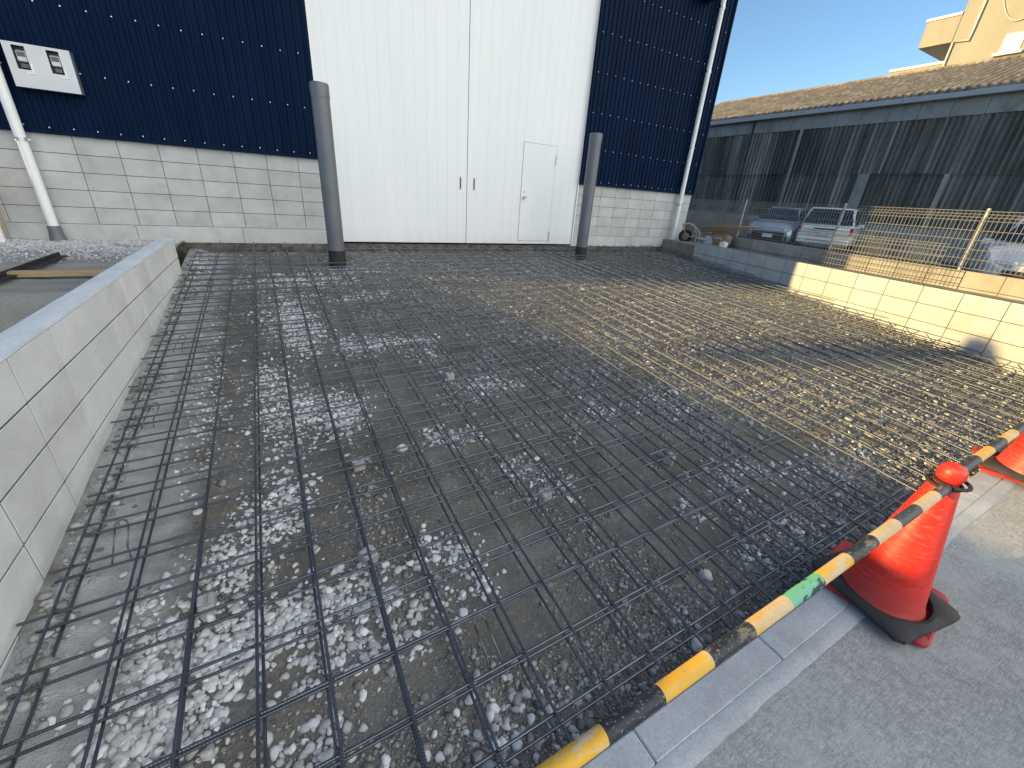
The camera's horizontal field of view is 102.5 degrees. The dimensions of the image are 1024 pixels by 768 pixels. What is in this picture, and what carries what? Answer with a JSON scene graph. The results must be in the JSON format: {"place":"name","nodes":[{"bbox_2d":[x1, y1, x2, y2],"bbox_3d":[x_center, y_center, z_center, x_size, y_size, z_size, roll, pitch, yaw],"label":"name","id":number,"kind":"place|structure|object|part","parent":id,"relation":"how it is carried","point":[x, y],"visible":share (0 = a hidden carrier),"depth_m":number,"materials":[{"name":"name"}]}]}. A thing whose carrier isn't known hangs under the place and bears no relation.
{"place":"outdoors","nodes":[
{"label":"outdoors","id":0,"kind":"place"},
{"bbox_2d":[0,212,10,237],"bbox_3d":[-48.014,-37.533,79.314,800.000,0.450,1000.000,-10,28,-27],"label":"ground","id":1,"kind":"structure","parent":0,"point":[4,229],"depth_m":12.71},
{"bbox_2d":[0,238,181,677],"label":"block wall","id":2,"kind":"structure","parent":1,"relation":"on","point":[70,362],"depth_m":1.87,"materials":[{"name":"concrete"}]},
{"bbox_2d":[0,0,737,266],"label":"warehouse","id":3,"kind":"structure","parent":1,"relation":"on","point":[455,123],"depth_m":6.22,"materials":[{"name":"metal"}]},
{"bbox_2d":[0,66,67,240],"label":"downpipe","id":4,"kind":"object","parent":3,"relation":"attached to","point":[54,228],"visible":0.84,"depth_m":4.69,"materials":[{"name":"white plastic"}]},
{"bbox_2d":[0,40,84,95],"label":"meter box","id":5,"kind":"object","parent":3,"relation":"attached to","point":[35,67],"visible":1,"depth_m":4.50,"materials":[{"name":"white plastic"},{"name":"dark glass"}]},
{"bbox_2d":[305,0,469,242],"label":"door leaf","id":6,"kind":"structure","parent":3,"relation":"in","point":[396,72],"depth_m":6.39,"materials":[{"name":"white metal"}]},
{"bbox_2d":[466,0,598,243],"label":"door leaf","id":7,"kind":"structure","parent":3,"relation":"in","point":[530,61],"depth_m":7.26,"materials":[{"name":"white metal"}]},
{"bbox_2d":[517,142,556,240],"bbox_3d":[0.503,-3.678,7.987,0.737,1.715,0.079,-10,28,-27],"label":"service door","id":8,"kind":"structure","parent":3,"relation":"in","point":[539,160],"depth_m":7.98,"materials":[{"name":"white metal"}]},
{"bbox_2d":[670,0,725,239],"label":"downpipe","id":9,"kind":"object","parent":3,"relation":"attached to","point":[707,72],"visible":0.93,"depth_m":8.88,"materials":[{"name":"white plastic"}]},
{"bbox_2d":[581,470,1003,767],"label":"kerb","id":10,"kind":"structure","parent":1,"relation":"on","point":[655,738],"depth_m":1.33,"materials":[{"name":"concrete"}]},
{"bbox_2d":[0,238,183,332],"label":"yard ground","id":11,"kind":"structure","parent":0,"point":[21,299],"depth_m":3.29,"materials":[{"name":"grey concrete"}]},
{"bbox_2d":[0,226,6,242],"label":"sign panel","id":12,"kind":"object","parent":11,"relation":"on","point":[3,238],"visible":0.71,"depth_m":4.70,"materials":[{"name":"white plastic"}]},
{"bbox_2d":[0,252,67,282],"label":"steel angle","id":13,"kind":"object","parent":11,"relation":"on","point":[41,262],"visible":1,"depth_m":3.61,"materials":[{"name":"black metal"}]},
{"bbox_2d":[0,269,106,277],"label":"timber batten","id":14,"kind":"object","parent":11,"relation":"on","point":[56,273],"visible":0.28,"depth_m":3.40,"materials":[{"name":"wood"}]},
{"bbox_2d":[0,239,179,262],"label":"crushed stone","id":15,"kind":"object","parent":11,"relation":"on","point":[49,244],"visible":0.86,"depth_m":4.72,"materials":[{"name":"grey gravel"}]},
{"bbox_2d":[0,249,1023,767],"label":"gravel bed","id":16,"kind":"object","parent":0,"point":[530,619],"visible":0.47,"depth_m":2.19,"materials":[{"name":"grey gravel"}]},
{"bbox_2d":[118,508,151,525],"bbox_3d":[-1.740,0.614,1.899,0.110,0.038,0.064,-13,30,-32],"label":"spacer block","id":17,"kind":"object","parent":16,"relation":"on","point":[135,518],"depth_m":1.88,"materials":[{"name":"concrete"}]},
{"bbox_2d":[196,591,216,619],"bbox_3d":[-1.161,0.841,1.564,0.052,0.068,0.076,-11,29,-30],"label":"spacer block","id":18,"kind":"object","parent":16,"relation":"on","point":[206,601],"depth_m":1.54,"materials":[{"name":"concrete"}]},
{"bbox_2d":[309,81,346,268],"bbox_3d":[-2.357,-2.573,5.312,0.220,2.180,0.220,-10,28,-27],"label":"bollard","id":19,"kind":"object","parent":16,"relation":"on","point":[321,108],"visible":0.94,"depth_m":5.17,"materials":[{"name":"grey metal"}]},
{"bbox_2d":[161,257,533,461],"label":"white pebbles","id":20,"kind":"object","parent":16,"relation":"on","point":[303,417],"visible":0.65,"depth_m":3.02,"materials":[{"name":"white gravel"}]},
{"bbox_2d":[351,456,365,471],"bbox_3d":[-0.861,0.447,2.301,0.064,0.063,0.064,-13,30,-32],"label":"spacer block","id":21,"kind":"object","parent":16,"relation":"on","point":[357,462],"depth_m":2.28,"materials":[{"name":"concrete"}]},
{"bbox_2d":[358,545,377,565],"bbox_3d":[-0.630,0.754,1.802,0.068,0.068,0.060,25,32,27],"label":"spacer block","id":22,"kind":"object","parent":16,"relation":"on","point":[365,559],"depth_m":1.79,"materials":[{"name":"concrete"}]},
{"bbox_2d":[396,444,407,452],"bbox_3d":[-0.660,0.384,2.469,0.055,0.056,0.073,25,32,38],"label":"loose stone","id":23,"kind":"object","parent":16,"relation":"on","point":[403,449],"visible":0.78,"depth_m":2.45,"materials":[{"name":"white stone"}]},
{"bbox_2d":[0,373,897,767],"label":"white pebbles","id":24,"kind":"object","parent":16,"relation":"on","point":[122,745],"visible":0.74,"depth_m":1.47,"materials":[{"name":"white gravel"}]},
{"bbox_2d":[444,371,453,381],"bbox_3d":[-0.496,-0.061,3.250,0.064,0.068,0.060,-16,32,-37],"label":"spacer block","id":25,"kind":"object","parent":16,"relation":"on","point":[449,376],"depth_m":3.23,"materials":[{"name":"concrete"}]},
{"bbox_2d":[0,241,1023,767],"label":"rebar mat","id":26,"kind":"object","parent":16,"relation":"on","point":[176,755],"visible":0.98,"depth_m":2.49,"materials":[{"name":"metal"}]},
{"bbox_2d":[111,519,131,563],"bbox_3d":[-1.625,0.648,1.711,0.064,0.058,0.186,-13,38,-33],"label":"hairpin spacer","id":27,"kind":"object","parent":26,"relation":"attached to","point":[113,548],"visible":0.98,"depth_m":1.71,"materials":[{"name":"metal"}]},
{"bbox_2d":[141,402,158,428],"bbox_3d":[-2.125,0.184,2.424,0.064,0.058,0.186,-6,34,-20],"label":"hairpin spacer","id":28,"kind":"object","parent":26,"relation":"attached to","point":[147,414],"visible":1,"depth_m":2.42,"materials":[{"name":"metal"}]},
{"bbox_2d":[173,335,185,351],"bbox_3d":[-2.586,-0.316,3.205,0.064,0.058,0.186,-5,34,-19],"label":"hairpin spacer","id":29,"kind":"object","parent":26,"relation":"attached to","point":[182,344],"visible":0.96,"depth_m":3.19,"materials":[{"name":"metal"}]},
{"bbox_2d":[364,367,375,384],"bbox_3d":[-1.052,-0.059,3.020,0.064,0.058,0.186,-8,32,-25],"label":"hairpin spacer","id":30,"kind":"object","parent":26,"relation":"on","point":[371,374],"visible":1,"depth_m":3.02,"materials":[{"name":"metal"}]},
{"bbox_2d":[400,453,415,483],"bbox_3d":[-0.565,0.449,2.214,0.064,0.058,0.186,-6,31,-22],"label":"hairpin spacer","id":31,"kind":"object","parent":26,"relation":"attached to","point":[403,467],"visible":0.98,"depth_m":2.21,"materials":[{"name":"metal"}]},
{"bbox_2d":[474,613,505,674],"bbox_3d":[-0.089,0.920,1.469,0.064,0.058,0.186,-9,33,-27],"label":"hairpin spacer","id":32,"kind":"object","parent":26,"relation":"attached to","point":[482,615],"visible":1,"depth_m":1.47,"materials":[{"name":"metal"}]},
{"bbox_2d":[549,414,570,436],"bbox_3d":[0.303,0.265,2.669,0.064,0.058,0.186,-12,34,-31],"label":"hairpin spacer","id":33,"kind":"object","parent":26,"relation":"attached to","point":[557,426],"visible":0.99,"depth_m":2.66,"materials":[{"name":"metal"}]},
{"bbox_2d":[670,532,703,570],"bbox_3d":[0.788,0.762,1.869,0.064,0.058,0.186,-8,32,-25],"label":"hairpin spacer","id":34,"kind":"object","parent":26,"relation":"attached to","point":[687,548],"visible":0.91,"depth_m":1.87,"materials":[{"name":"metal"}]},
{"bbox_2d":[537,487,551,501],"bbox_3d":[0.175,0.595,2.205,0.064,0.058,0.060,-16,32,-37],"label":"spacer block","id":35,"kind":"object","parent":16,"relation":"on","point":[545,496],"depth_m":2.19,"materials":[{"name":"concrete"}]},
{"bbox_2d":[575,132,602,260],"bbox_3d":[1.370,-3.312,7.458,0.220,2.134,0.220,-10,28,-27],"label":"bollard","id":36,"kind":"object","parent":16,"relation":"on","point":[594,147],"visible":0.86,"depth_m":7.33,"materials":[{"name":"grey metal"}]},
{"bbox_2d":[662,452,675,465],"bbox_3d":[0.982,0.466,2.565,0.060,0.060,0.068,24,31,25],"label":"spacer block","id":37,"kind":"object","parent":16,"relation":"on","point":[669,461],"depth_m":2.54,"materials":[{"name":"concrete"}]},
{"bbox_2d":[662,244,693,259],"bbox_3d":[3.765,-2.960,9.403,0.051,0.285,1.120,3,26,-18],"label":"formwork board","id":38,"kind":"object","parent":16,"relation":"on","point":[681,251],"visible":0.38,"depth_m":9.28,"materials":[{"name":"wood"}]},
{"bbox_2d":[691,637,702,652],"bbox_3d":[0.720,1.012,1.599,0.042,0.042,0.069,18,28,28],"label":"loose stone","id":39,"kind":"object","parent":16,"relation":"on","point":[697,645],"visible":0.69,"depth_m":1.58,"materials":[{"name":"grey stone"}]},
{"bbox_2d":[698,568,712,580],"bbox_3d":[0.878,0.865,1.863,0.062,0.052,0.047,25,32,38],"label":"loose stone","id":40,"kind":"object","parent":16,"relation":"on","point":[705,574],"visible":1,"depth_m":1.85,"materials":[{"name":"white stone"}]},
{"bbox_2d":[693,243,1023,374],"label":"retaining wall","id":41,"kind":"structure","parent":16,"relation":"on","point":[989,325],"depth_m":5.10,"materials":[{"name":"concrete"}]},
{"bbox_2d":[715,0,968,104],"label":"sky","id":42,"kind":"structure","parent":0,"point":[775,46],"materials":[{"name":"blue"}]},
{"bbox_2d":[662,239,1023,302],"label":"dirt strip","id":43,"kind":"object","parent":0,"point":[689,245],"depth_m":7.18,"materials":[{"name":"soil"}]},
{"bbox_2d":[679,222,713,241],"bbox_3d":[4.458,-3.479,9.542,1.101,0.441,0.506,8,25,9],"label":"wheelbarrow","id":44,"kind":"object","parent":43,"relation":"on","point":[684,236],"visible":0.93,"depth_m":9.59,"materials":[{"name":"black rubber"}]},
{"bbox_2d":[694,237,708,243],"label":"hollow block","id":45,"kind":"object","parent":43,"relation":"on","point":[698,240],"depth_m":9.19,"materials":[{"name":"concrete"}]},
{"bbox_2d":[704,236,720,245],"bbox_3d":[4.383,-3.096,8.921,0.120,0.190,0.400,-9,28,-26],"label":"hollow block","id":46,"kind":"object","parent":43,"relation":"on","point":[710,240],"depth_m":8.94,"materials":[{"name":"concrete"}]},
{"bbox_2d":[711,234,731,246],"bbox_3d":[4.505,-3.105,8.863,0.335,0.256,0.423,-10,28,-27],"label":"brown sack","id":47,"kind":"object","parent":43,"relation":"on","point":[724,238],"visible":0.68,"depth_m":8.74,"materials":[{"name":"brown fabric"}]},
{"bbox_2d":[719,241,727,247],"bbox_3d":[4.437,-2.926,8.635,0.129,0.127,0.170,-10,28,-27],"label":"plastic bag","id":48,"kind":"object","parent":43,"relation":"on","point":[723,244],"visible":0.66,"depth_m":8.58,"materials":[{"name":"white plastic"}]},
{"bbox_2d":[797,229,949,285],"bbox_3d":[5.078,-1.887,5.996,0.012,0.528,2.007,-2,25,-14],"label":"fence","id":49,"kind":"object","parent":43,"relation":"on","point":[874,255],"visible":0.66,"depth_m":5.80,"materials":[{"name":"metal"}]},
{"bbox_2d":[730,235,969,307],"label":"car park","id":50,"kind":"structure","parent":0,"point":[925,260],"depth_m":15.10,"materials":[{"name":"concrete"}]},
{"bbox_2d":[746,207,806,244],"bbox_3d":[11.261,-6.637,17.263,1.900,1.490,4.000,23,31,35],"label":"parked car","id":51,"kind":"object","parent":50,"relation":"on","point":[767,230],"visible":0.52,"depth_m":16.25,"materials":[{"name":"silver metal"}]},
{"bbox_3d":[12.182,-6.959,17.089,0.234,0.486,2.105,23,31,35],"label":"side window","id":52,"kind":"part","parent":51,"relation":"part of","materials":[{"name":"black glass"}]},
{"bbox_2d":[795,207,864,252],"bbox_3d":[12.735,-6.159,16.373,1.900,1.560,4.360,23,31,35],"label":"parked van","id":53,"kind":"object","parent":50,"relation":"on","point":[801,239],"visible":0.57,"depth_m":14.93,"materials":[{"name":"silver metal"}]},
{"bbox_3d":[11.474,-6.030,14.815,1.509,0.506,0.216,23,31,35],"label":"rear window","id":54,"kind":"part","parent":53,"relation":"part of","materials":[{"name":"black glass"}]},
{"bbox_3d":[12.952,-6.163,15.387,0.152,0.544,2.507,23,31,35],"label":"side window","id":55,"kind":"part","parent":53,"relation":"part of","materials":[{"name":"black glass"}]},
{"bbox_2d":[685,53,1023,264],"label":"corrugated shed","id":56,"kind":"structure","parent":50,"relation":"on","point":[950,137],"depth_m":16.52,"materials":[{"name":"metal"}]},
{"bbox_2d":[685,230,1023,300],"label":"back wall","id":57,"kind":"structure","parent":50,"relation":"on","point":[995,285],"depth_m":5.83,"materials":[{"name":"concrete"}]},
{"bbox_2d":[707,231,729,233],"bbox_3d":[4.569,-3.359,9.113,0.055,0.154,0.890,2,25,-5],"label":"bamboo pole","id":58,"kind":"object","parent":57,"relation":"on","point":[717,232],"visible":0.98,"depth_m":9.12,"materials":[{"name":"brown wood"}]},
{"bbox_2d":[701,230,739,231],"bbox_3d":[4.543,-3.354,9.002,0.045,0.164,1.275,-1,25,-10],"label":"bamboo pole","id":59,"kind":"object","parent":58,"relation":"on","point":[717,230],"visible":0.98,"depth_m":9.06,"materials":[{"name":"wood"}]},
{"bbox_2d":[696,228,750,229],"bbox_3d":[4.513,-3.349,8.888,0.045,0.174,1.668,-2,25,-13],"label":"bamboo pole","id":60,"kind":"object","parent":59,"relation":"on","point":[724,228],"visible":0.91,"depth_m":8.77,"materials":[{"name":"wood"}]},
{"bbox_2d":[691,225,761,228],"bbox_3d":[4.487,-3.343,8.775,0.056,0.184,2.064,-3,26,-15],"label":"bamboo pole","id":61,"kind":"object","parent":60,"relation":"on","point":[720,226],"visible":1,"depth_m":8.65,"materials":[{"name":"brown wood"}]},
{"bbox_2d":[686,199,1023,276],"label":"fence","id":62,"kind":"object","parent":57,"relation":"on","point":[977,232],"visible":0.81,"depth_m":6.03,"materials":[{"name":"metal"}]},
{"bbox_2d":[889,0,1023,74],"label":"apartment block","id":63,"kind":"structure","parent":50,"relation":"on","point":[976,30],"depth_m":21.60,"materials":[{"name":"beige paint"}]},
{"bbox_2d":[991,31,1023,56],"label":"window","id":64,"kind":"structure","parent":63,"relation":"in","point":[1012,42],"depth_m":20.61,"materials":[{"name":"white glass"}]},
{"bbox_2d":[968,217,1023,278],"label":"parked car","id":65,"kind":"object","parent":50,"relation":"on","point":[1008,249],"visible":0.46,"depth_m":7.61,"materials":[{"name":"white paint"}]},
{"bbox_3d":[10.349,-3.235,8.688,2.105,0.486,0.234,-19,34,-41],"label":"side window","id":66,"kind":"part","parent":65,"relation":"part of","materials":[{"name":"glass"}]},
{"bbox_2d":[694,483,1023,767],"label":"road slab","id":67,"kind":"structure","parent":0,"point":[865,692],"depth_m":1.33,"materials":[{"name":"concrete"}]},
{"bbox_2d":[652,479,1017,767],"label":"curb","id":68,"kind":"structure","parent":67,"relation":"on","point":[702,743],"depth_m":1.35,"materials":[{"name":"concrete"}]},
{"bbox_2d":[811,461,968,647],"bbox_3d":[1.497,0.548,1.527,0.439,0.637,0.416,-10,28,-27],"label":"traffic cone","id":69,"kind":"object","parent":67,"relation":"on","point":[887,589],"visible":0.89,"depth_m":1.48,"materials":[{"name":"plastic"}]},
{"bbox_2d":[535,473,972,767],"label":"cone bar","id":70,"kind":"object","parent":69,"relation":"attached to","point":[593,742],"visible":0.98,"depth_m":0.85,"materials":[{"name":"yellow plastic"}]},
{"bbox_2d":[925,420,1023,492],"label":"cone bar","id":71,"kind":"object","parent":69,"relation":"on","point":[974,460],"visible":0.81,"depth_m":1.56,"materials":[{"name":"plastic"}]},
{"bbox_2d":[972,432,1023,484],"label":"traffic cone","id":72,"kind":"object","parent":67,"relation":"on","point":[1007,463],"visible":0.81,"depth_m":2.36,"materials":[{"name":"plastic"}]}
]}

